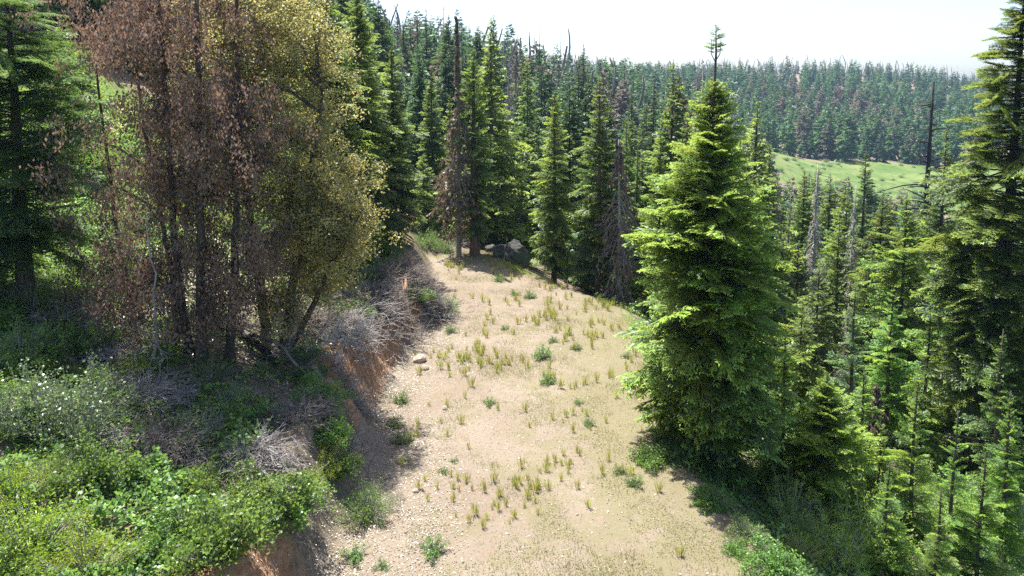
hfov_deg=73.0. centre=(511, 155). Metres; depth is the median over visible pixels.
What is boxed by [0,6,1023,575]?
hillside terrain
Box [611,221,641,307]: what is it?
fir tree
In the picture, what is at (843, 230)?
forest fir
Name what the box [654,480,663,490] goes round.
grass tuft
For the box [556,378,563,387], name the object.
grass tuft
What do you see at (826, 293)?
forest fir
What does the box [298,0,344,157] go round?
forest fir
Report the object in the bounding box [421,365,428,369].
stone
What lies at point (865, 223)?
forest fir
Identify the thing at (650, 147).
fir tree
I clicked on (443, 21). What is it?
forest snag
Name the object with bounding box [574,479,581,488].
grass tuft
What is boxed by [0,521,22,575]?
thicket shrub
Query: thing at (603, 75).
forest snag
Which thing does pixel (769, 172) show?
forest fir
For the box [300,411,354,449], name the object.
leafy shrub
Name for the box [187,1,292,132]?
forest fir
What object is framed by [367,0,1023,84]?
sky
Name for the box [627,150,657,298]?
forest fir
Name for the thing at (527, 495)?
grass tuft
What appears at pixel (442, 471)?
herb clump
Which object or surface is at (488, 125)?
forest fir
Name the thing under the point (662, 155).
forest fir
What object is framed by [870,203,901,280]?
forest fir
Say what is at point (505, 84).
fir tree
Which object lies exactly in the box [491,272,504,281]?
herb clump
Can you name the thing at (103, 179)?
thicket shrub
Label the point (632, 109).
fir tree
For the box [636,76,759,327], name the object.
forest fir
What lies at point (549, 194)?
forest fir
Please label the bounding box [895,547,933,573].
leafy shrub
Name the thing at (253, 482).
leafy shrub
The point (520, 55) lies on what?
forest snag
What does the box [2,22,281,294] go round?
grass
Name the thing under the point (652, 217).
fir tree
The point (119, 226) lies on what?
thicket shrub
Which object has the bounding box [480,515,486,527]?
grass tuft
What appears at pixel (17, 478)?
leafy shrub
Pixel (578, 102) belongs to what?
forest fir
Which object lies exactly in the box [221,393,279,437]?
thicket shrub
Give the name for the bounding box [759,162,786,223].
forest fir
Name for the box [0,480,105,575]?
leafy shrub
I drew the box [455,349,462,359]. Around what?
grass tuft
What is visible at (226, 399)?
leafy shrub
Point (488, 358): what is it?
grass tuft
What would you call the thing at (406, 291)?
tree stump
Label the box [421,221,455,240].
leafy shrub
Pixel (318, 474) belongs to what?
leafy shrub
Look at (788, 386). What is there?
fir tree
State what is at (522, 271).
grass
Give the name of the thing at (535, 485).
grass tuft
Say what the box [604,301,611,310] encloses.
grass tuft
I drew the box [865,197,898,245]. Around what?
forest fir
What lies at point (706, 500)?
leafy shrub
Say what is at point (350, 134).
fir tree
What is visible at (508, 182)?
fir tree
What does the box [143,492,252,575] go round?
thicket shrub
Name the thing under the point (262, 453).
dead brush
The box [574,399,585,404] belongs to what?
herb clump
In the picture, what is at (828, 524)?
slope shrub
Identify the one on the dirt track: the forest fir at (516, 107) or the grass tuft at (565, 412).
the grass tuft at (565, 412)
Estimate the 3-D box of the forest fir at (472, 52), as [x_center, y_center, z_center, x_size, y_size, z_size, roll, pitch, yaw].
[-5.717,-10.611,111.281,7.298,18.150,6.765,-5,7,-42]
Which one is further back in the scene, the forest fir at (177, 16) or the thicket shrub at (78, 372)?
the forest fir at (177, 16)
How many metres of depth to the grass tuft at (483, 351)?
26.04 m
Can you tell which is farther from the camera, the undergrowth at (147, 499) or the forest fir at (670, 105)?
the forest fir at (670, 105)
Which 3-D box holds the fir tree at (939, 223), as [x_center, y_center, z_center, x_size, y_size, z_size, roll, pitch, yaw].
[21.350,6.832,34.915,4.767,16.581,5.351,-4,7,-33]
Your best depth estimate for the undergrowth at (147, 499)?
15.59 m
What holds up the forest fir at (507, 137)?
on the hillside terrain at (290, 560)
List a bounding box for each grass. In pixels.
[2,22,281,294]
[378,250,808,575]
[485,251,759,567]
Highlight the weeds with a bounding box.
[348,256,769,575]
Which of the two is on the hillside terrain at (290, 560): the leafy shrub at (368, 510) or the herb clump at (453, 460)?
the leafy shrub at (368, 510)
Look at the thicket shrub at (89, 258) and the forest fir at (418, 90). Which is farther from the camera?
the forest fir at (418, 90)
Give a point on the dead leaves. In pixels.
(243, 372)
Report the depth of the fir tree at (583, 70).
127.09 m
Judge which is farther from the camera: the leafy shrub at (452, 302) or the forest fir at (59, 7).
the forest fir at (59, 7)
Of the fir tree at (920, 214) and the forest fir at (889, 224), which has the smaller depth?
the fir tree at (920, 214)
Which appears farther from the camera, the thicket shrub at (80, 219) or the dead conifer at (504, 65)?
the dead conifer at (504, 65)
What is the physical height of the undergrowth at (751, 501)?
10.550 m
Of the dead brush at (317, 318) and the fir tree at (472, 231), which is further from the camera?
the fir tree at (472, 231)
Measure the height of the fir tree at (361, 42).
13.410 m
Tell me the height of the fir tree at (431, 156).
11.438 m
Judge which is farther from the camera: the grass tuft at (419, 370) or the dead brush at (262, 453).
the grass tuft at (419, 370)
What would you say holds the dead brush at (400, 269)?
on the hillside terrain at (290, 560)
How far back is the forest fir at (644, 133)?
103.67 m
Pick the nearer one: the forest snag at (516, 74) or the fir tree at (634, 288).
the fir tree at (634, 288)
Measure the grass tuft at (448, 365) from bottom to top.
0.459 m
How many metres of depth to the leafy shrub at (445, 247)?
42.28 m
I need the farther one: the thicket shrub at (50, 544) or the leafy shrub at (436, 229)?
the leafy shrub at (436, 229)
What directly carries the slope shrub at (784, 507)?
on the hillside terrain at (290, 560)
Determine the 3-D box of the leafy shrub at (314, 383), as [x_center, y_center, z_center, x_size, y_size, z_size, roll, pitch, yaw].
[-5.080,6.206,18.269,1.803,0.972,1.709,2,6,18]
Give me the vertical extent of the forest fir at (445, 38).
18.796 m
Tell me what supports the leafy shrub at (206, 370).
on the hillside terrain at (290, 560)
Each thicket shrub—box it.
[0,301,35,335]
[0,328,66,380]
[0,371,41,421]
[0,464,23,503]
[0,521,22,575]
[0,522,65,575]
[1,512,65,563]
[21,442,86,490]
[32,247,46,264]
[33,424,148,505]
[40,305,90,333]
[43,264,86,284]
[48,354,114,387]
[53,209,90,225]
[65,248,104,268]
[66,167,106,183]
[75,177,101,195]
[82,397,135,433]
[84,280,124,300]
[94,349,152,382]
[97,456,172,499]
[107,211,145,233]
[109,499,188,570]
[120,208,152,228]
[122,336,186,374]
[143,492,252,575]
[145,303,193,331]
[147,205,179,225]
[149,410,212,458]
[159,458,223,503]
[211,219,242,231]
[218,210,255,225]
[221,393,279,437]
[256,213,275,225]
[282,360,332,386]
[323,299,377,317]
[351,262,387,281]
[357,255,383,267]
[363,247,382,258]
[373,242,404,257]
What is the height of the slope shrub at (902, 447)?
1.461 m
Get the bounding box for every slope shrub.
[748,452,793,494]
[755,464,839,532]
[764,487,845,550]
[765,494,802,522]
[799,483,862,562]
[803,509,860,551]
[862,551,924,575]
[883,438,931,471]
[888,458,954,525]
[892,447,916,476]
[926,480,974,508]
[931,450,970,471]
[942,500,1006,558]
[958,474,1011,509]
[965,543,1023,575]
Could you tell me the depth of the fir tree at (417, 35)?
116.65 m
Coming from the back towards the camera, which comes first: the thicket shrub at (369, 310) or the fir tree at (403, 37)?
the fir tree at (403, 37)
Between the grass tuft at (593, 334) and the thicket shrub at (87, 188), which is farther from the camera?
the thicket shrub at (87, 188)
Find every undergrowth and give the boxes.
[0,68,406,575]
[593,292,1023,575]
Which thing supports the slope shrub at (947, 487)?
on the hillside terrain at (290, 560)
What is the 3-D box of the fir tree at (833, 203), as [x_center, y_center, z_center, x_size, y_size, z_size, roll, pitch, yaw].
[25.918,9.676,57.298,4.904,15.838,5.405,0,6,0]
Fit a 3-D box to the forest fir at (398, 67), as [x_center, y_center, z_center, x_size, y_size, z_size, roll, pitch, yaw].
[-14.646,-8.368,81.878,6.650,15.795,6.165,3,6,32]
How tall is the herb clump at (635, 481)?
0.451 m
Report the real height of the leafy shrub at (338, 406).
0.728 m
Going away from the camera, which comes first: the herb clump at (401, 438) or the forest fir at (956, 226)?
the herb clump at (401, 438)
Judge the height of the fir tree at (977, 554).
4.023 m
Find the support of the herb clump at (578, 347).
on the dirt track
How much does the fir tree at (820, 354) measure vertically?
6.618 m
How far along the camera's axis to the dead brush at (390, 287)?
27.02 m
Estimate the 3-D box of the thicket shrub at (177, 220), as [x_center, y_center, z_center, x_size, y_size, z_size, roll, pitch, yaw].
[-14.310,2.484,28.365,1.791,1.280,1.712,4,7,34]
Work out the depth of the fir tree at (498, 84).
99.04 m
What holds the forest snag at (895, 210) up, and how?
on the hillside terrain at (290, 560)
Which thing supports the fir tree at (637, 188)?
on the hillside terrain at (290, 560)
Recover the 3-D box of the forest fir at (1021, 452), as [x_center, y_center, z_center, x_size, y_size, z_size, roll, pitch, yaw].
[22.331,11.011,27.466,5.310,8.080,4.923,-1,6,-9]
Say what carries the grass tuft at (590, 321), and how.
on the dirt track
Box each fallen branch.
[238,322,327,375]
[311,364,385,450]
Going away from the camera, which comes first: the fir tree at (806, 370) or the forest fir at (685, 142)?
the fir tree at (806, 370)
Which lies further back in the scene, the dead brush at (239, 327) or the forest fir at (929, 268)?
the forest fir at (929, 268)
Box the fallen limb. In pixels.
[236,329,279,366]
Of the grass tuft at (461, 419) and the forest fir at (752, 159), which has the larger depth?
the forest fir at (752, 159)
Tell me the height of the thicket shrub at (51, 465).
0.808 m
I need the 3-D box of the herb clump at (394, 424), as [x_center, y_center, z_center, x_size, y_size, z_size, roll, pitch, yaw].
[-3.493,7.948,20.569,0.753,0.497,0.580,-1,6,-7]
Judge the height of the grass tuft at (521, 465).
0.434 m
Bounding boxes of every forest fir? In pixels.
[3,0,114,42]
[50,0,164,75]
[140,0,217,82]
[146,0,219,85]
[165,0,211,94]
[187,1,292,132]
[244,0,313,150]
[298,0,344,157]
[327,0,342,27]
[329,0,378,87]
[330,32,354,151]
[338,1,401,130]
[339,0,387,177]
[364,0,405,126]
[367,16,389,138]
[373,78,416,189]
[376,17,413,125]
[399,52,443,188]
[401,49,444,197]
[429,48,465,164]
[430,15,463,106]
[430,95,466,208]
[433,17,539,257]
[451,51,484,155]
[460,28,489,79]
[461,34,484,79]
[467,55,517,206]
[476,57,496,138]
[477,59,510,133]
[485,134,526,214]
[502,88,539,157]
[504,54,539,125]
[509,65,546,183]
[509,128,550,258]
[528,80,603,278]
[529,110,579,272]
[532,65,549,143]
[538,88,566,189]
[543,133,585,248]
[564,63,596,245]
[567,96,641,297]
[574,78,597,168]
[600,117,649,305]
[622,120,646,201]
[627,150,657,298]
[629,114,691,318]
[634,104,658,174]
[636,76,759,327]
[639,59,697,224]
[640,117,673,294]
[701,173,800,368]
[718,84,771,327]
[732,143,779,253]
[737,101,804,372]
[745,145,759,183]
[756,143,794,275]
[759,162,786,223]
[760,200,793,328]
[785,192,825,262]
[789,238,818,325]
[791,261,845,371]
[795,168,837,234]
[815,191,864,382]
[858,202,868,255]
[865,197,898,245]
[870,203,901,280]
[899,215,943,325]
[920,205,982,315]
[929,219,1023,470]
[953,203,965,229]
[1004,409,1023,485]
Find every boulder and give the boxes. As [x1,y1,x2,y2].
[485,244,494,251]
[493,244,503,258]
[503,239,530,268]
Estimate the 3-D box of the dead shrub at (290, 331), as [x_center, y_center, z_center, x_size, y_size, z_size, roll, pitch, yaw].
[-6.730,4.663,21.166,3.122,3.187,3.232,-5,7,-40]
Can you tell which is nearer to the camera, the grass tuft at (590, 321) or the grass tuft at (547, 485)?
the grass tuft at (547, 485)
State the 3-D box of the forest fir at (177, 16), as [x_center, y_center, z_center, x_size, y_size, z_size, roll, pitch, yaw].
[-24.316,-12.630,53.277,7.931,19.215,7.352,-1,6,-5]
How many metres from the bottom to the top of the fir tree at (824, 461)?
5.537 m
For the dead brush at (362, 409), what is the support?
on the hillside terrain at (290, 560)
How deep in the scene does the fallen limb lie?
20.89 m
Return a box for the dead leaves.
[1,172,409,437]
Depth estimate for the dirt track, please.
18.52 m
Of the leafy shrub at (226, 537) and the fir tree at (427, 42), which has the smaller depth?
the leafy shrub at (226, 537)
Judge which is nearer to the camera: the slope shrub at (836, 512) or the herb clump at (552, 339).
the slope shrub at (836, 512)
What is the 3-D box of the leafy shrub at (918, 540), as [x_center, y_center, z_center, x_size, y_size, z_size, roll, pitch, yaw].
[10.985,10.239,18.585,2.220,1.557,2.338,-2,6,-18]
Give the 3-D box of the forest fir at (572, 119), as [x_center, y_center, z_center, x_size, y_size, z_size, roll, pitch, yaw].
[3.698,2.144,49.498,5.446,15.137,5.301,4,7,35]
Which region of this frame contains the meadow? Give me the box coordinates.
[771,152,1023,212]
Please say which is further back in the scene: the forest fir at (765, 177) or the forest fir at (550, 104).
the forest fir at (765, 177)
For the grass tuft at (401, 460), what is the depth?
18.36 m
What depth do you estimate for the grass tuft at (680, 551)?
14.81 m
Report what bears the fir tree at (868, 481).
on the hillside terrain at (290, 560)
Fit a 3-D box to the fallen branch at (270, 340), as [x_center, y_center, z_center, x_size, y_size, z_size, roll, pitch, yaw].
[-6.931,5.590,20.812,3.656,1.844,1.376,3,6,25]
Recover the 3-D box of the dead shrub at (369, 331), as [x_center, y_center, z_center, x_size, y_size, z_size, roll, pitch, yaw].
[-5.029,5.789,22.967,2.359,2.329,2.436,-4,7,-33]
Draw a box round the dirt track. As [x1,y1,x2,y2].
[323,255,773,575]
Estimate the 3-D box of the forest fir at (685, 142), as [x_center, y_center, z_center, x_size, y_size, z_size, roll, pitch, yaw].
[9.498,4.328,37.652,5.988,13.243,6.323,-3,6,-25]
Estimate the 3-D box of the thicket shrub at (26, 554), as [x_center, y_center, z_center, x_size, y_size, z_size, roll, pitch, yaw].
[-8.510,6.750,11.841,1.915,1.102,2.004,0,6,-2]
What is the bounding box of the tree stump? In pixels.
[400,278,411,320]
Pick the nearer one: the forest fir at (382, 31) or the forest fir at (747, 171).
the forest fir at (747, 171)
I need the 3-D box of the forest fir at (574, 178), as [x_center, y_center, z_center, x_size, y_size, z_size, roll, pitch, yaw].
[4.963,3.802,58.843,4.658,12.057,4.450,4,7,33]
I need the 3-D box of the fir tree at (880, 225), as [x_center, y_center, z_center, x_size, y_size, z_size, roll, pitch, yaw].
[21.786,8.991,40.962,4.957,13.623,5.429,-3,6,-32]
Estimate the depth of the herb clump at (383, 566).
14.48 m
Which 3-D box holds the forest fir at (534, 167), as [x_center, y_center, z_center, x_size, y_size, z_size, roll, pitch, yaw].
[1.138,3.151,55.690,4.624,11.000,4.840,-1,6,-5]
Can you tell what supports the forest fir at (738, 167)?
on the hillside terrain at (290, 560)
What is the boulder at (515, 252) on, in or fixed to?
on the hillside terrain at (290, 560)
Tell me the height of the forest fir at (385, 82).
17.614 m
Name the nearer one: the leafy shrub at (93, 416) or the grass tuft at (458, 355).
the leafy shrub at (93, 416)
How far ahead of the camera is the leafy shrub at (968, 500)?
21.54 m
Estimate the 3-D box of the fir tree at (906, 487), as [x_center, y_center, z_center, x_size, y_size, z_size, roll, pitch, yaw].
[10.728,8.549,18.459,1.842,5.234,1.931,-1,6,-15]
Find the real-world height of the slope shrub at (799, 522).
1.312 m
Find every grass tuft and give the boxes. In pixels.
[399,456,404,465]
[413,475,422,488]
[415,363,422,374]
[435,357,444,368]
[445,360,451,369]
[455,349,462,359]
[457,414,466,423]
[458,363,467,375]
[462,472,470,481]
[466,374,475,385]
[470,502,479,515]
[479,477,487,491]
[480,344,487,354]
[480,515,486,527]
[485,352,492,362]
[488,469,498,481]
[493,364,500,371]
[494,496,500,510]
[510,474,520,485]
[510,507,517,517]
[516,456,525,467]
[521,487,532,498]
[530,479,540,492]
[541,458,551,470]
[542,479,551,489]
[547,367,553,379]
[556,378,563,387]
[562,329,568,340]
[563,406,569,416]
[564,324,572,330]
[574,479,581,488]
[584,495,590,506]
[588,315,593,326]
[590,330,597,338]
[594,371,599,381]
[598,462,604,473]
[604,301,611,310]
[608,366,614,375]
[627,463,636,474]
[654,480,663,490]
[674,543,686,556]
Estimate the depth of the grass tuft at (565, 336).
27.50 m
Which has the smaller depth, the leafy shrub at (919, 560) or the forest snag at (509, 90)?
the leafy shrub at (919, 560)
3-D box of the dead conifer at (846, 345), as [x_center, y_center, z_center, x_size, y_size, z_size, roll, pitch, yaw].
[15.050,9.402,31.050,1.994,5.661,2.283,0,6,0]
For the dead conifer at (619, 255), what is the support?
on the hillside terrain at (290, 560)
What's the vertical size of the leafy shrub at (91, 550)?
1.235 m
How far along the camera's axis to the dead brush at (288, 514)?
14.50 m
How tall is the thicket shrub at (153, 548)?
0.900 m
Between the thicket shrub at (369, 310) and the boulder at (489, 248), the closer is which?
the thicket shrub at (369, 310)
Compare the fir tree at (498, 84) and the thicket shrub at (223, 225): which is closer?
the thicket shrub at (223, 225)
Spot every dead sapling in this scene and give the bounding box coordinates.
[51,201,157,335]
[110,209,184,382]
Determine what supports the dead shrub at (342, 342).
on the hillside terrain at (290, 560)
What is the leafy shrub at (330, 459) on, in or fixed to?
on the hillside terrain at (290, 560)
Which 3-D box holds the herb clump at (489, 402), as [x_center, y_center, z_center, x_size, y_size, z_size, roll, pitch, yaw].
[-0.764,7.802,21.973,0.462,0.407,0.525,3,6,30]
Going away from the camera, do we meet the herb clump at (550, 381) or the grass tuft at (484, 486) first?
the grass tuft at (484, 486)
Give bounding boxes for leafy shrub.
[0,272,67,314]
[0,314,73,368]
[0,349,142,457]
[0,357,78,436]
[0,445,68,522]
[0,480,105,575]
[22,502,155,575]
[39,316,125,362]
[157,479,285,575]
[178,398,228,443]
[187,443,212,465]
[191,356,239,386]
[205,376,257,415]
[218,451,315,519]
[252,465,337,537]
[278,335,333,363]
[284,367,359,408]
[296,464,326,497]
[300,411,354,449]
[314,434,360,481]
[317,391,347,422]
[317,439,367,484]
[326,474,403,532]
[408,281,435,302]
[413,226,447,251]
[415,196,448,227]
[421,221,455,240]
[429,240,455,253]
[440,291,462,316]
[625,436,674,475]
[686,483,738,516]
[716,506,772,545]
[719,537,749,562]
[733,531,813,575]
[771,516,835,566]
[788,497,875,575]
[815,468,934,575]
[894,503,984,567]
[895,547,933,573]
[896,477,941,526]
[921,463,1019,540]
[967,497,1023,554]
[1011,461,1023,507]
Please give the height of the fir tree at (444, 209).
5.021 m
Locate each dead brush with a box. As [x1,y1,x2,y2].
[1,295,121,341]
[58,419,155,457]
[67,321,154,376]
[78,356,226,422]
[91,403,248,472]
[154,299,275,339]
[198,415,326,487]
[230,378,341,436]
[242,288,370,349]
[248,468,315,545]
[272,298,410,394]
[279,382,394,488]
[319,274,428,363]
[324,266,440,346]
[328,359,388,421]
[355,243,484,327]
[409,268,460,324]
[447,237,480,247]
[867,446,915,472]
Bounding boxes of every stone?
[413,354,425,362]
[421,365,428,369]
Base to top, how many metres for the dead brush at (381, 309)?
2.832 m
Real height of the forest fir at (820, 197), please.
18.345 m
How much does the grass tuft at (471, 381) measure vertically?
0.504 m
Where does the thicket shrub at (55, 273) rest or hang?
on the hillside terrain at (290, 560)
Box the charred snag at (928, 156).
[866,81,967,264]
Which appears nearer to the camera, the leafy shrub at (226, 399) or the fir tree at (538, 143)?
the leafy shrub at (226, 399)
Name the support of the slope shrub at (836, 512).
on the hillside terrain at (290, 560)
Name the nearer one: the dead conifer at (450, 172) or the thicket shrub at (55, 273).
the thicket shrub at (55, 273)
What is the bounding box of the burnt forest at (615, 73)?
[334,0,1023,213]
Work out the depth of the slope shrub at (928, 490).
21.02 m
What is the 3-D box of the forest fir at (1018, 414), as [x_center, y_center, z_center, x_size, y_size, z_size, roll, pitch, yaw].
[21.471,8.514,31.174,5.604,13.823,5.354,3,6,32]
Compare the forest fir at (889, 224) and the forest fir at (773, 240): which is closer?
the forest fir at (773, 240)
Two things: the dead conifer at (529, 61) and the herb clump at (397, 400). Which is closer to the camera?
the herb clump at (397, 400)
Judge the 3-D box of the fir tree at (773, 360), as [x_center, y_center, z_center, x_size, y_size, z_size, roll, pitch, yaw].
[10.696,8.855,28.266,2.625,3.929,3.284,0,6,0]
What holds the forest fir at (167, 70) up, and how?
on the hillside terrain at (290, 560)
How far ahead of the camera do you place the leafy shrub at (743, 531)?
15.54 m
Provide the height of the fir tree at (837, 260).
9.714 m
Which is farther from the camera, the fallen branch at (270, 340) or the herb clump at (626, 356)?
the herb clump at (626, 356)
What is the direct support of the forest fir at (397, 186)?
on the hillside terrain at (290, 560)
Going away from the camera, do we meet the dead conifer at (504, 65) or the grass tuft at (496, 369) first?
the grass tuft at (496, 369)
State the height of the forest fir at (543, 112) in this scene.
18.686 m
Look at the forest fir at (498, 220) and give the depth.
46.05 m
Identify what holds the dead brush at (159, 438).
on the hillside terrain at (290, 560)
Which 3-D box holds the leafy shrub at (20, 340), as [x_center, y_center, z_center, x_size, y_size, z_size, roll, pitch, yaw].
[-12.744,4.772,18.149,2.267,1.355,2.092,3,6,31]
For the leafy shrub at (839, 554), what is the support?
on the hillside terrain at (290, 560)
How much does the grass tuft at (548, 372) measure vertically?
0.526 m
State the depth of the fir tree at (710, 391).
18.15 m
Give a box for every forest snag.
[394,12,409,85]
[440,7,444,43]
[504,63,512,128]
[506,43,514,114]
[508,50,522,120]
[509,68,510,116]
[514,38,522,81]
[588,68,614,186]
[605,91,618,151]
[619,65,629,125]
[891,200,899,240]
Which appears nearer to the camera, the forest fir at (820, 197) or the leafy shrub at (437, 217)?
the leafy shrub at (437, 217)
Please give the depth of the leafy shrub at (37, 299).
20.50 m
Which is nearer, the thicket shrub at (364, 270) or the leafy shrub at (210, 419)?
the leafy shrub at (210, 419)
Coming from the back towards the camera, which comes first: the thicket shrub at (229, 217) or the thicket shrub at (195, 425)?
the thicket shrub at (229, 217)
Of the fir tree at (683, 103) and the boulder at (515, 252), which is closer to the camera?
the boulder at (515, 252)
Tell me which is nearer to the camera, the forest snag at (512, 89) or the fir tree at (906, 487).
the fir tree at (906, 487)
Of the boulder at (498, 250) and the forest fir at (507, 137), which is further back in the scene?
the forest fir at (507, 137)
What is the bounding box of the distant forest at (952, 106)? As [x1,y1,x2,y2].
[291,0,1023,292]
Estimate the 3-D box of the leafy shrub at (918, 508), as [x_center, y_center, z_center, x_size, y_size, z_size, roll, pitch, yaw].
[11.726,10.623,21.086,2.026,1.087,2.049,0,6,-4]
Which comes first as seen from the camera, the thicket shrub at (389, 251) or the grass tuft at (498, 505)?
the grass tuft at (498, 505)
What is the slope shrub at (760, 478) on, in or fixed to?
on the hillside terrain at (290, 560)
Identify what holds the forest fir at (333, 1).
on the hillside terrain at (290, 560)
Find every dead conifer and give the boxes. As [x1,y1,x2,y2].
[426,12,486,256]
[504,31,507,116]
[528,38,530,112]
[559,32,560,92]
[594,139,646,309]
[773,179,782,272]
[776,195,795,331]
[799,164,830,372]
[830,303,865,412]
[836,185,859,371]
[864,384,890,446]
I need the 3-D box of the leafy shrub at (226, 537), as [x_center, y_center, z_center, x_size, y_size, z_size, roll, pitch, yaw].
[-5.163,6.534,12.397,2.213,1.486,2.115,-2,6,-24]
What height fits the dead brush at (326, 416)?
2.698 m
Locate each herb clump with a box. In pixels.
[336,540,370,566]
[371,555,390,571]
[382,413,406,430]
[388,425,414,447]
[389,388,411,404]
[419,532,450,563]
[438,466,447,475]
[445,325,458,333]
[448,458,457,463]
[482,397,496,407]
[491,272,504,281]
[500,324,508,330]
[509,289,521,294]
[523,289,536,298]
[531,340,554,360]
[539,372,557,385]
[548,336,559,342]
[569,342,581,350]
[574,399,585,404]
[581,416,595,427]
[612,463,628,474]
[620,351,632,358]
[624,473,643,489]
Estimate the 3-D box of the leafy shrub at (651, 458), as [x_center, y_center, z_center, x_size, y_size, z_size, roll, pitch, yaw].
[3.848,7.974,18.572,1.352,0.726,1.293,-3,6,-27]
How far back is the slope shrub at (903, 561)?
16.46 m
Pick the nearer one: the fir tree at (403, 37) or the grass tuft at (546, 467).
the grass tuft at (546, 467)
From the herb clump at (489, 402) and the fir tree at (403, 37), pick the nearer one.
the herb clump at (489, 402)
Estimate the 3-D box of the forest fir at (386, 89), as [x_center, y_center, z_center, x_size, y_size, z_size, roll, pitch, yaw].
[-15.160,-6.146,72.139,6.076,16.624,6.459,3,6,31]
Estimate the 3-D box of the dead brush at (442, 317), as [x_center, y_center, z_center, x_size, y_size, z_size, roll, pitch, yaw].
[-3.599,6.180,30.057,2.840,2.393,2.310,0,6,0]
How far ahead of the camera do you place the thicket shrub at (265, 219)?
31.83 m
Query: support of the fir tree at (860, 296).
on the hillside terrain at (290, 560)
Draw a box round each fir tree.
[0,0,142,300]
[6,17,121,161]
[259,0,387,263]
[330,0,410,249]
[368,47,431,248]
[398,21,412,85]
[407,156,449,233]
[408,17,425,85]
[410,69,453,214]
[420,10,435,82]
[434,176,464,229]
[450,48,498,255]
[483,15,510,119]
[486,42,502,126]
[499,138,525,237]
[510,175,537,266]
[526,116,545,205]
[528,92,582,282]
[564,244,606,295]
[567,75,632,297]
[575,45,593,135]
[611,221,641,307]
[613,25,808,497]
[621,88,644,168]
[623,147,648,299]
[629,129,685,321]
[641,81,659,179]
[650,72,694,192]
[746,334,805,492]
[750,371,909,574]
[756,328,803,407]
[766,301,832,421]
[775,241,825,377]
[776,171,829,343]
[785,270,855,404]
[793,218,883,410]
[808,177,845,272]
[815,183,866,370]
[824,282,873,473]
[829,241,900,406]
[830,196,918,395]
[833,364,898,497]
[835,154,893,301]
[848,195,951,422]
[849,411,907,536]
[855,288,926,450]
[857,462,922,575]
[876,381,943,562]
[880,205,950,412]
[883,310,951,485]
[889,242,968,471]
[890,129,968,406]
[894,0,1023,487]
[913,488,962,575]
[917,407,979,575]
[918,278,1013,479]
[942,455,1021,575]
[955,329,1023,520]
[967,391,1023,573]
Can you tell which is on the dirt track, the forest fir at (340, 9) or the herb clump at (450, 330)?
the herb clump at (450, 330)
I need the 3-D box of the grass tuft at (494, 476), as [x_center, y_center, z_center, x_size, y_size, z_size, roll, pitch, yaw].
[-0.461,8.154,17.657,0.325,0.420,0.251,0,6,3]
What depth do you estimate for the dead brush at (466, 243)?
44.29 m
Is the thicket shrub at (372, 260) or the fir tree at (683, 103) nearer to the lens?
the thicket shrub at (372, 260)
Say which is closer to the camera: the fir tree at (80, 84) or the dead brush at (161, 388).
the dead brush at (161, 388)
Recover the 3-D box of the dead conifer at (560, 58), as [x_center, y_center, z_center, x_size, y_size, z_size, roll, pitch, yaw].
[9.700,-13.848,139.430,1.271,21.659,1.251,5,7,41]
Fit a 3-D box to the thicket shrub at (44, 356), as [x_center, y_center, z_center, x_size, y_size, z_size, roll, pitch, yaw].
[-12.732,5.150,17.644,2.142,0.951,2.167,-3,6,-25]
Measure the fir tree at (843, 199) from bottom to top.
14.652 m
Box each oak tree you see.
[8,0,324,364]
[98,0,404,355]
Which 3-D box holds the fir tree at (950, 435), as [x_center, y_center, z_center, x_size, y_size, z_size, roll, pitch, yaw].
[18.447,9.008,27.976,3.570,9.105,4.160,3,6,30]
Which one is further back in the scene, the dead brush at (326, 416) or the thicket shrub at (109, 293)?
the thicket shrub at (109, 293)
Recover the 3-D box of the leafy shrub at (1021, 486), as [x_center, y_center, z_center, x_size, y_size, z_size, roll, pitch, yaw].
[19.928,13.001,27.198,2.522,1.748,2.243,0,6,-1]
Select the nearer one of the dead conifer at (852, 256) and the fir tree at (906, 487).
the fir tree at (906, 487)
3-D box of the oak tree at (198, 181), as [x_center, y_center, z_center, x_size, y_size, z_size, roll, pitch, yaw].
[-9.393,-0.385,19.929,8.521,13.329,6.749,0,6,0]
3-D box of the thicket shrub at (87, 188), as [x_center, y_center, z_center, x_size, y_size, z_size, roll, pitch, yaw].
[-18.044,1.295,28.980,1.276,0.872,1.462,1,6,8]
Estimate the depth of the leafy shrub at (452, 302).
31.00 m
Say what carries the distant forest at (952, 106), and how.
on the hillside terrain at (290, 560)
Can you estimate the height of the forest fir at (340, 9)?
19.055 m
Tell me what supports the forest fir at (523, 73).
on the hillside terrain at (290, 560)
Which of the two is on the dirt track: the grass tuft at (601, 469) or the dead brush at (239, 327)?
the grass tuft at (601, 469)
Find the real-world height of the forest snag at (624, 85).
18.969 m
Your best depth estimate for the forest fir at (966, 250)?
47.33 m
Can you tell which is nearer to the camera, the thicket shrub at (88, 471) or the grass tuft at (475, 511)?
the thicket shrub at (88, 471)
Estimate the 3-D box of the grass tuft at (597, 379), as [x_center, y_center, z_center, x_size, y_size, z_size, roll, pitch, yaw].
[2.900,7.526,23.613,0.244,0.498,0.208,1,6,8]
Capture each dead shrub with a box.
[236,264,350,363]
[271,296,398,370]
[338,301,401,365]
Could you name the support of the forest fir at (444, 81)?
on the hillside terrain at (290, 560)
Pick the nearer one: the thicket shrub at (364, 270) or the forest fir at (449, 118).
the thicket shrub at (364, 270)

